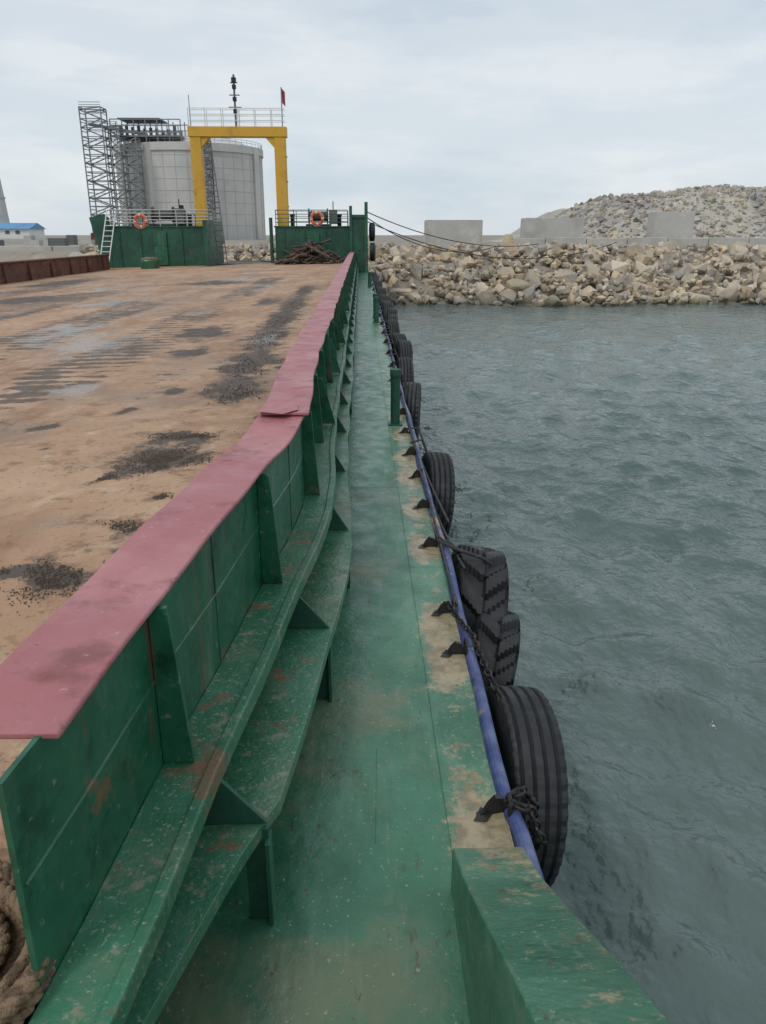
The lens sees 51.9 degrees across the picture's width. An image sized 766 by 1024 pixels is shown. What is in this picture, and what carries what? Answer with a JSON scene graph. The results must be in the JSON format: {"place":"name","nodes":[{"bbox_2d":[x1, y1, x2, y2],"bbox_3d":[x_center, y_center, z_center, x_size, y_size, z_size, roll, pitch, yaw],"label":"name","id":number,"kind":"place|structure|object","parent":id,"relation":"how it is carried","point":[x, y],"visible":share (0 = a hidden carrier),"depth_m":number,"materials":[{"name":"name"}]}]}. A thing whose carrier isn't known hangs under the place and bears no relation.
{"place":"outdoors","nodes":[
{"label":"outdoors","id":0,"kind":"place"},
{"bbox_2d":[0,235,764,303],"bbox_3d":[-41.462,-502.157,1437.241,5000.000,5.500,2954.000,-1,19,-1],"label":"ground","id":1,"kind":"structure","parent":0,"point":[11,255],"depth_m":54.36,"materials":[{"name":"grey stone"}]},
{"bbox_2d":[0,180,9,222],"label":"pale silo tower","id":2,"kind":"structure","parent":1,"relation":"on","point":[4,217],"depth_m":275.42,"materials":[{"name":"concrete"}]},
{"bbox_2d":[0,223,45,238],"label":"blue roof shed","id":3,"kind":"structure","parent":1,"relation":"on","point":[15,230],"depth_m":233.41,"materials":[{"name":"white paint"}]},
{"bbox_2d":[0,246,97,250],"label":"quay wall","id":4,"kind":"structure","parent":1,"relation":"on","point":[58,248],"depth_m":56.29,"materials":[{"name":"concrete"}]},
{"bbox_2d":[0,233,223,245],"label":"stacked yard materials","id":5,"kind":"object","parent":1,"relation":"on","point":[68,240],"visible":0.27,"depth_m":82.79,"materials":[{"name":"concrete"}]},
{"bbox_2d":[78,104,265,239],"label":"storage tank","id":6,"kind":"object","parent":1,"relation":"on","point":[154,171],"visible":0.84,"depth_m":173.17,"materials":[{"name":"metal"}]},
{"bbox_2d":[68,234,765,306],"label":"rubble seawall","id":7,"kind":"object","parent":1,"relation":"on","point":[561,287],"visible":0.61,"depth_m":51.87,"materials":[{"name":"beige stone"}]},
{"bbox_2d":[424,220,482,249],"bbox_3d":[5.282,-20.957,59.587,4.200,2.150,2.004,-1,19,-1],"label":"concrete block","id":8,"kind":"object","parent":7,"relation":"on","point":[467,231],"depth_m":58.58,"materials":[{"name":"grey concrete"}]},
{"bbox_2d":[520,218,583,237],"bbox_3d":[12.866,-21.263,60.229,4.400,2.300,2.004,-1,19,-1],"label":"concrete block","id":9,"kind":"object","parent":1,"relation":"on","point":[548,227],"depth_m":59.15,"materials":[{"name":"grey concrete"}]},
{"bbox_2d":[488,184,765,241],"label":"rubble hill","id":10,"kind":"structure","parent":1,"relation":"on","point":[724,210],"depth_m":98.08,"materials":[{"name":"grey stone"}]},
{"bbox_2d":[514,237,765,250],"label":"parapet wall","id":11,"kind":"structure","parent":1,"relation":"on","point":[682,243],"depth_m":57.44,"materials":[{"name":"concrete"}]},
{"bbox_2d":[646,212,694,237],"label":"concrete block","id":12,"kind":"object","parent":1,"relation":"on","point":[672,224],"depth_m":71.21,"materials":[{"name":"grey concrete"}]},
{"bbox_2d":[0,0,765,234],"label":"sky","id":13,"kind":"structure","parent":0,"point":[498,113],"materials":[{"name":"grey"}]},
{"bbox_2d":[394,303,765,1023],"bbox_3d":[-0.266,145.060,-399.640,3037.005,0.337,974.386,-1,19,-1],"label":"water","id":14,"kind":"structure","parent":0,"point":[608,461],"depth_m":9.92,"materials":[{"name":"teal liquid"}]},
{"bbox_2d":[0,202,669,1023],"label":"cargo barge","id":15,"kind":"object","parent":14,"relation":"on","point":[252,768],"visible":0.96,"depth_m":2.87,"materials":[{"name":"green paint"}]},
{"bbox_2d":[0,860,56,1023],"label":"rope coil","id":16,"kind":"object","parent":15,"relation":"on","point":[22,989],"visible":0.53,"depth_m":1.56,"materials":[{"name":"beige fabric"}]},
{"bbox_2d":[100,210,115,261],"bbox_3d":[-15.180,-15.059,43.364,0.542,3.038,1.617,4,20,12],"label":"boarding ladder","id":17,"kind":"object","parent":15,"relation":"attached to","point":[106,215],"visible":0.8,"depth_m":43.38,"materials":[{"name":"white metal"}]},
{"bbox_2d":[133,213,147,228],"bbox_3d":[-13.418,-16.092,43.528,0.803,0.803,0.150,-1,19,-1],"label":"life ring","id":18,"kind":"object","parent":15,"relation":"attached to","point":[143,216],"visible":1,"depth_m":43.48,"materials":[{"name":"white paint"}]},
{"bbox_2d":[140,257,159,268],"bbox_3d":[-12.399,-13.250,41.854,1.000,0.590,1.000,-1,19,-1],"label":"bollard","id":19,"kind":"object","parent":15,"relation":"on","point":[149,262],"visible":1,"depth_m":41.49,"materials":[{"name":"green metal"}]},
{"bbox_2d":[149,199,184,225],"bbox_3d":[-12.289,-17.036,44.766,1.938,1.438,0.950,-1,19,-1],"label":"anchor winch","id":20,"kind":"object","parent":15,"relation":"on","point":[170,211],"visible":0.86,"depth_m":44.59,"materials":[{"name":"black metal"}]},
{"bbox_2d":[202,146,227,263],"bbox_3d":[-9.216,-16.863,43.219,0.489,6.153,2.582,-8,21,-21],"label":"leaning ladder","id":21,"kind":"object","parent":15,"relation":"on","point":[224,246],"visible":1,"depth_m":43.20,"materials":[{"name":"metal"}]},
{"bbox_2d":[187,74,288,225],"bbox_3d":[-8.037,-20.056,43.931,5.410,7.750,0.690,-1,19,-1],"label":"ramp gantry","id":22,"kind":"object","parent":15,"relation":"on","point":[274,136],"visible":0.96,"depth_m":43.56,"materials":[{"name":"yellow metal"}]},
{"bbox_2d":[261,238,347,264],"bbox_3d":[-4.066,-14.124,42.692,5.058,1.370,3.202,-1,19,-1],"label":"scrap pile","id":23,"kind":"object","parent":15,"relation":"on","point":[306,255],"visible":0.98,"depth_m":42.14,"materials":[{"name":"metal"}]},
{"bbox_2d":[310,211,323,225],"bbox_3d":[-3.672,-16.303,43.735,0.803,0.803,0.150,-1,19,-1],"label":"life ring","id":24,"kind":"object","parent":15,"relation":"attached to","point":[321,216],"visible":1,"depth_m":43.68,"materials":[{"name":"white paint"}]},
{"bbox_2d":[306,201,337,225],"bbox_3d":[-3.510,-17.061,45.011,1.782,1.322,0.874,-1,19,-1],"label":"anchor winch","id":25,"kind":"object","parent":15,"relation":"on","point":[333,211],"visible":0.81,"depth_m":44.84,"materials":[{"name":"black metal"}]},
{"bbox_2d":[368,272,371,286],"bbox_3d":[-0.538,-9.357,31.689,0.210,0.600,0.210,-1,19,-1],"label":"mooring bollard","id":26,"kind":"object","parent":15,"relation":"on","point":[369,279],"visible":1,"depth_m":31.62,"materials":[{"name":"green metal"}]},
{"bbox_2d":[369,223,374,240],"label":"fender tire","id":27,"kind":"object","parent":15,"relation":"attached to","point":[371,231],"visible":1,"depth_m":43.80,"materials":[{"name":"rubber"}]},
{"bbox_2d":[370,243,375,260],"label":"fender tire","id":28,"kind":"object","parent":15,"relation":"attached to","point":[372,252],"visible":1,"depth_m":43.47,"materials":[{"name":"rubber"}]},
{"bbox_2d":[372,293,377,317],"bbox_3d":[-0.191,-5.240,19.997,0.180,0.600,0.180,-1,19,-1],"label":"mooring bollard","id":29,"kind":"object","parent":15,"relation":"on","point":[375,294],"visible":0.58,"depth_m":19.92,"materials":[{"name":"green metal"}]},
{"bbox_2d":[373,297,379,321],"bbox_3d":[-0.161,-4.875,18.960,0.180,0.600,0.180,-1,19,-1],"label":"mooring bollard","id":30,"kind":"object","parent":15,"relation":"on","point":[376,309],"visible":0.98,"depth_m":18.91,"materials":[{"name":"green metal"}]},
{"bbox_2d":[375,280,381,289],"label":"fender tire","id":31,"kind":"object","parent":15,"relation":"attached to","point":[378,282],"visible":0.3,"depth_m":35.33,"materials":[{"name":"rubber"}]},
{"bbox_2d":[378,287,385,296],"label":"fender tire","id":32,"kind":"object","parent":15,"relation":"attached to","point":[382,290],"visible":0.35,"depth_m":30.61,"materials":[{"name":"rubber"}]},
{"bbox_2d":[380,300,389,318],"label":"fender tire","id":33,"kind":"object","parent":15,"relation":"attached to","point":[382,302],"visible":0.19,"depth_m":23.64,"materials":[{"name":"rubber"}]},
{"bbox_2d":[382,295,389,300],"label":"fender tire","id":34,"kind":"object","parent":15,"relation":"attached to","point":[385,297],"visible":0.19,"depth_m":25.89,"materials":[{"name":"rubber"}]},
{"bbox_2d":[384,302,393,324],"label":"fender tire","id":35,"kind":"object","parent":15,"relation":"attached to","point":[387,305],"visible":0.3,"depth_m":22.26,"materials":[{"name":"rubber"}]},
{"bbox_2d":[385,308,397,325],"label":"fender tire","id":36,"kind":"object","parent":15,"relation":"attached to","point":[391,311],"visible":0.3,"depth_m":21.19,"materials":[{"name":"rubber"}]},
{"bbox_2d":[387,314,397,319],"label":"fender tire","id":37,"kind":"object","parent":15,"relation":"attached to","point":[392,316],"visible":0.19,"depth_m":20.01,"materials":[{"name":"rubber"}]},
{"bbox_2d":[386,319,399,338],"bbox_3d":[0.248,-4.168,19.009,0.270,0.940,0.950,-4,20,-3],"label":"fender tire","id":38,"kind":"object","parent":15,"relation":"attached to","point":[393,324],"visible":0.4,"depth_m":18.62,"materials":[{"name":"rubber"}]},
{"bbox_2d":[388,368,401,425],"bbox_3d":[0.136,-1.265,8.680,0.156,0.620,0.156,-1,19,-1],"label":"mooring bollard","id":39,"kind":"object","parent":15,"relation":"on","point":[395,374],"visible":1,"depth_m":8.64,"materials":[{"name":"green metal"}]},
{"bbox_2d":[391,334,406,349],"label":"fender tire","id":40,"kind":"object","parent":15,"relation":"attached to","point":[395,337],"visible":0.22,"depth_m":16.29,"materials":[{"name":"rubber"}]},
{"bbox_2d":[392,339,412,362],"bbox_3d":[0.348,-2.858,15.337,0.270,0.982,0.990,4,18,-11],"label":"fender tire","id":41,"kind":"object","parent":15,"relation":"attached to","point":[404,348],"visible":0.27,"depth_m":14.96,"materials":[{"name":"rubber"}]},
{"bbox_2d":[396,357,413,384],"bbox_3d":[0.383,-2.229,13.968,0.270,1.023,1.046,-1,19,-2],"label":"fender tire","id":42,"kind":"object","parent":15,"relation":"attached to","point":[405,364],"visible":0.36,"depth_m":13.52,"materials":[{"name":"rubber"}]},
{"bbox_2d":[402,382,420,441],"bbox_3d":[0.408,-1.453,12.015,0.300,1.048,1.031,3,20,4],"label":"fender tire","id":43,"kind":"object","parent":15,"relation":"attached to","point":[412,395],"visible":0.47,"depth_m":11.57,"materials":[{"name":"rubber"}]},
{"bbox_2d":[368,218,498,251],"bbox_3d":[3.528,-17.267,49.276,0.056,2.006,13.387,16,25,39],"label":"mooring line","id":44,"kind":"object","parent":15,"relation":"attached to","point":[429,247],"visible":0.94,"depth_m":48.60,"materials":[{"name":"fabric"}]},
{"bbox_2d":[421,452,454,539],"bbox_3d":[0.535,-0.140,8.345,0.270,0.987,1.011,4,19,-7],"label":"fender tire","id":45,"kind":"object","parent":15,"relation":"attached to","point":[439,468],"visible":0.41,"depth_m":7.90,"materials":[{"name":"rubber"}]},
{"bbox_2d":[368,212,537,246],"bbox_3d":[4.973,-17.632,49.348,15.954,1.967,0.056,-17,26,-40],"label":"mooring line","id":46,"kind":"object","parent":15,"relation":"attached to","point":[444,238],"visible":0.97,"depth_m":48.37,"materials":[{"name":"fabric"}]},
{"bbox_2d":[451,544,508,639],"bbox_3d":[0.622,0.788,5.651,0.360,1.091,1.068,8,20,0],"label":"fender tire","id":47,"kind":"object","parent":15,"relation":"attached to","point":[483,586],"visible":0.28,"depth_m":5.25,"materials":[{"name":"rubber"}]},
{"bbox_2d":[368,222,616,258],"bbox_3d":[7.769,-17.123,49.768,20.874,2.206,0.056,-13,23,-32],"label":"mooring line","id":48,"kind":"object","parent":15,"relation":"attached to","point":[485,256],"visible":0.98,"depth_m":48.98,"materials":[{"name":"fabric"}]},
{"bbox_2d":[474,611,520,687],"bbox_3d":[0.674,1.100,5.307,0.300,0.932,0.908,14,21,3],"label":"fender tire","id":49,"kind":"object","parent":15,"relation":"attached to","point":[499,642],"visible":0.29,"depth_m":4.96,"materials":[{"name":"rubber"}]},
{"bbox_2d":[485,685,568,887],"bbox_3d":[0.633,1.343,3.864,0.270,0.970,0.969,3,19,-6],"label":"fender tire","id":50,"kind":"object","parent":15,"relation":"attached to","point":[528,735],"visible":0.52,"depth_m":3.47,"materials":[{"name":"rubber"}]}
]}

